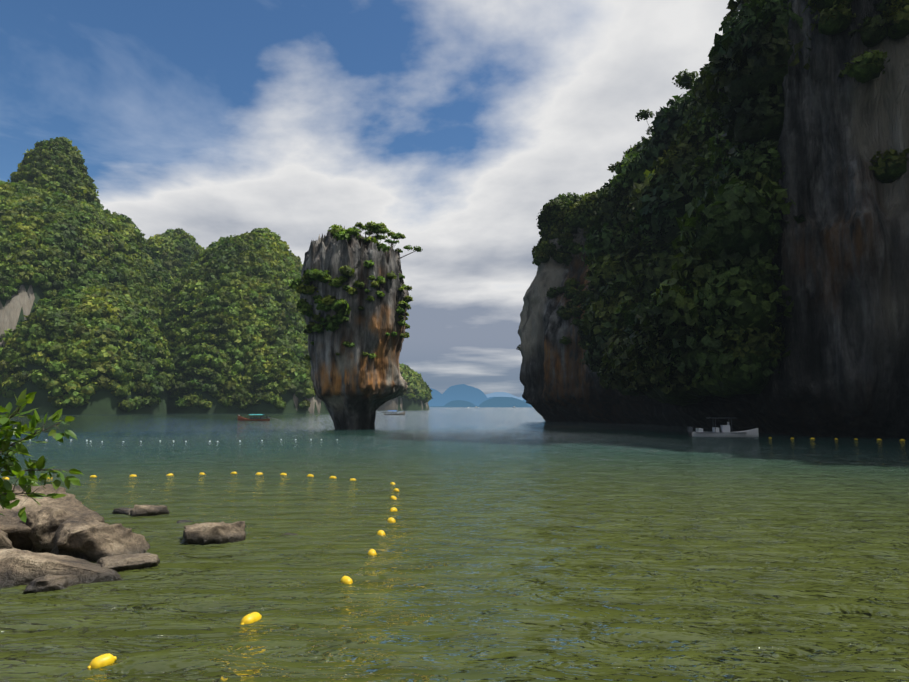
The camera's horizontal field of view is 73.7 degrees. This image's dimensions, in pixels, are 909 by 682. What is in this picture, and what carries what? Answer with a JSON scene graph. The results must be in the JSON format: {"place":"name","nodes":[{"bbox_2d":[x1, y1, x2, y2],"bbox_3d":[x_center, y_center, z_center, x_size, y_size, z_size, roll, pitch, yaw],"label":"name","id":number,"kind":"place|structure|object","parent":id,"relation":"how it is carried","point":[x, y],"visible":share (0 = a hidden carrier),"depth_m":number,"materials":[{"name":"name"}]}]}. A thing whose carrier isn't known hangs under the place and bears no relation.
{"place":"outdoors","nodes":[
{"label":"outdoors","id":0,"kind":"place"},
{"bbox_2d":[0,388,83,522],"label":"shrub","id":1,"kind":"object","parent":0,"point":[9,461],"depth_m":3.78,"materials":[{"name":"green plant"}]},
{"bbox_2d":[0,164,328,414],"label":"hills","id":2,"kind":"structure","parent":0,"point":[15,309],"depth_m":188.93,"materials":[{"name":"grey stone"}]},
{"bbox_2d":[0,136,314,411],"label":"forest hills","id":3,"kind":"structure","parent":2,"relation":"on","point":[142,366],"depth_m":213.63,"materials":[{"name":"green plant"}]},
{"bbox_2d":[0,0,739,396],"label":"sky","id":4,"kind":"structure","parent":0,"point":[448,125],"materials":[{"name":"blue"}]},
{"bbox_2d":[377,393,429,409],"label":"island terrain","id":5,"kind":"structure","parent":0,"point":[400,403],"depth_m":417.15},
{"bbox_2d":[399,363,432,402],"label":"island forest","id":6,"kind":"object","parent":5,"relation":"on","point":[416,377],"depth_m":429.71,"materials":[{"name":"green plant"}]},
{"bbox_2d":[0,407,908,681],"bbox_3d":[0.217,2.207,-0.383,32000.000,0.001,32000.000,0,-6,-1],"label":"sea water","id":7,"kind":"structure","parent":0,"point":[523,544],"depth_m":9.17,"materials":[{"name":"green liquid"}]},
{"bbox_2d":[0,530,13,548],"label":"rock","id":8,"kind":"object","parent":7,"relation":"in","point":[5,542],"depth_m":8.70,"materials":[{"name":"grey stone"}]},
{"bbox_2d":[24,507,72,552],"bbox_3d":[-6.371,3.215,9.575,1.056,1.165,0.631,-3,-7,29],"label":"boulder","id":9,"kind":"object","parent":7,"relation":"in","point":[43,524],"depth_m":9.39,"materials":[{"name":"grey stone"}]},
{"bbox_2d":[23,574,79,592],"bbox_3d":[-5.070,3.128,7.589,0.800,0.416,0.501,4,-7,-30],"label":"rock","id":10,"kind":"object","parent":7,"relation":"in","point":[47,582],"depth_m":7.46,"materials":[{"name":"grey stone"}]},
{"bbox_2d":[0,484,104,550],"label":"boulder","id":11,"kind":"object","parent":7,"relation":"in","point":[15,527],"depth_m":10.02,"materials":[{"name":"grey stone"}]},
{"bbox_2d":[0,548,122,587],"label":"rock","id":12,"kind":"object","parent":7,"relation":"in","point":[18,567],"depth_m":7.79,"materials":[{"name":"grey stone"}]},
{"bbox_2d":[50,517,149,561],"bbox_3d":[-5.552,3.269,9.216,1.847,1.038,1.114,0,-6,-1],"label":"boulder","id":13,"kind":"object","parent":7,"relation":"in","point":[94,541],"depth_m":8.90,"materials":[{"name":"grey stone"}]},
{"bbox_2d":[87,653,116,668],"bbox_3d":[-3.080,2.817,5.297,0.135,0.135,0.222,-2,0,42],"label":"buoy","id":14,"kind":"object","parent":7,"relation":"on","point":[103,660],"visible":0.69,"depth_m":5.26,"materials":[{"name":"yellow plastic"}]},
{"bbox_2d":[112,507,132,514],"bbox_3d":[-7.016,3.724,12.852,0.639,0.378,0.314,-2,-6,16],"label":"rock","id":15,"kind":"object","parent":7,"relation":"in","point":[125,510],"visible":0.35,"depth_m":12.74,"materials":[{"name":"grey stone"}]},
{"bbox_2d":[96,553,159,571],"bbox_3d":[-4.626,3.263,8.564,0.794,0.471,0.648,4,-8,-36],"label":"rock","id":16,"kind":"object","parent":7,"relation":"in","point":[121,562],"depth_m":8.44,"materials":[{"name":"grey stone"}]},
{"bbox_2d":[130,504,169,516],"bbox_3d":[-6.366,3.728,12.708,0.717,0.618,0.606,0,-6,-1],"label":"beach rock","id":17,"kind":"object","parent":7,"relation":"in","point":[144,510],"visible":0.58,"depth_m":12.52,"materials":[{"name":"grey stone"}]},
{"bbox_2d":[176,520,192,522],"bbox_3d":[-5.225,3.614,11.834,0.377,0.224,0.272,0,-6,-1],"label":"beach rock","id":18,"kind":"object","parent":7,"relation":"in","point":[182,521],"visible":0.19,"depth_m":11.80,"materials":[{"name":"grey stone"}]},
{"bbox_2d":[182,521,245,544],"bbox_3d":[-4.115,3.492,10.288,1.027,0.859,0.952,3,-7,-27],"label":"beach boulder","id":19,"kind":"object","parent":7,"relation":"in","point":[222,532],"visible":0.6,"depth_m":10.03,"materials":[{"name":"grey stone"}]},
{"bbox_2d":[240,612,261,624],"bbox_3d":[-2.142,2.945,6.383,0.144,0.144,0.276,-2,-6,25],"label":"buoy","id":20,"kind":"object","parent":7,"relation":"on","point":[253,617],"visible":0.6,"depth_m":6.33,"materials":[{"name":"yellow plastic"}]},
{"bbox_2d":[238,414,277,420],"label":"longtail boat","id":21,"kind":"object","parent":7,"relation":"on","point":[240,418],"visible":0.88,"depth_m":98.36,"materials":[{"name":"brown"}]},
{"bbox_2d":[341,576,352,583],"bbox_3d":[-1.383,3.088,7.772,0.129,0.129,0.219,-4,4,-36],"label":"buoy","id":22,"kind":"object","parent":7,"relation":"on","point":[346,580],"visible":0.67,"depth_m":7.72,"materials":[{"name":"yellow plastic"}]},
{"bbox_2d":[300,226,408,428],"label":"rock pillar","id":23,"kind":"structure","parent":7,"relation":"in","point":[354,388],"depth_m":60.02,"materials":[{"name":"grey stone"}]},
{"bbox_2d":[289,224,412,360],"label":"shrubs","id":24,"kind":"object","parent":23,"relation":"on","point":[328,321],"depth_m":59.76,"materials":[{"name":"green plant"}]},
{"bbox_2d":[358,227,414,258],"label":"tree branches","id":25,"kind":"object","parent":23,"relation":"on","point":[392,247],"visible":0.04,"depth_m":63.91,"materials":[{"name":"brown wood"}]},
{"bbox_2d":[352,221,422,252],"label":"ko tapu tree crowns","id":26,"kind":"object","parent":25,"relation":"attached to","point":[380,229],"depth_m":63.73,"materials":[{"name":"green plant"}]},
{"bbox_2d":[368,549,376,555],"bbox_3d":[-1.257,3.255,9.255,0.132,0.132,0.213,12,-3,-16],"label":"buoy","id":27,"kind":"object","parent":7,"relation":"on","point":[371,552],"visible":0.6,"depth_m":9.20,"materials":[{"name":"yellow plastic"}]},
{"bbox_2d":[377,530,384,535],"bbox_3d":[-1.294,3.418,10.700,0.143,0.143,0.238,7,-5,-17],"label":"buoy","id":28,"kind":"object","parent":7,"relation":"on","point":[381,532],"visible":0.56,"depth_m":10.64,"materials":[{"name":"yellow plastic"}]},
{"bbox_2d":[387,517,395,522],"bbox_3d":[-1.234,3.532,11.852,0.148,0.148,0.240,15,-11,-23],"label":"buoy","id":29,"kind":"object","parent":7,"relation":"on","point":[390,520],"visible":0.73,"depth_m":11.79,"materials":[{"name":"yellow plastic"}]},
{"bbox_2d":[381,411,404,414],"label":"longtail boat","id":30,"kind":"object","parent":7,"relation":"on","point":[402,413],"visible":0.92,"depth_m":167.11,"materials":[{"name":"grey"}]},
{"bbox_2d":[429,397,531,406],"bbox_3d":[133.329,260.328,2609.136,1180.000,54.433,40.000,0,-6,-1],"label":"islands","id":31,"kind":"object","parent":7,"relation":"on","point":[503,402],"visible":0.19,"depth_m":2611.43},
{"bbox_2d":[518,0,908,438],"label":"cliff rock","id":32,"kind":"object","parent":7,"relation":"in","point":[840,259],"visible":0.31,"depth_m":44.73,"materials":[{"name":"grey stone"}]},
{"bbox_2d":[536,0,811,406],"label":"cliff forest","id":33,"kind":"object","parent":32,"relation":"on","point":[626,343],"depth_m":49.37,"materials":[{"name":"green plant"}]},
{"bbox_2d":[607,0,743,172],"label":"trees","id":34,"kind":"object","parent":32,"relation":"on","point":[679,77],"depth_m":79.66,"materials":[{"name":"green plant"}]},
{"bbox_2d":[516,0,908,350],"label":"shrubs","id":35,"kind":"object","parent":32,"relation":"on","point":[885,17],"depth_m":44.14,"materials":[{"name":"green plant"}]},
{"bbox_2d":[687,418,758,436],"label":"speedboat","id":36,"kind":"object","parent":7,"relation":"on","point":[716,432],"visible":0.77,"depth_m":45.31,"materials":[{"name":"grey"}]},
{"bbox_2d":[428,384,530,405],"bbox_3d":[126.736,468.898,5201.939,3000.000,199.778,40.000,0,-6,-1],"label":"range","id":37,"kind":"structure","parent":0,"point":[473,395],"depth_m":5205.01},
{"bbox_2d":[486,392,523,399],"bbox_3d":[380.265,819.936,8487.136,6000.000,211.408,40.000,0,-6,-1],"label":"range","id":38,"kind":"structure","parent":0,"point":[499,394],"depth_m":8511.65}
]}

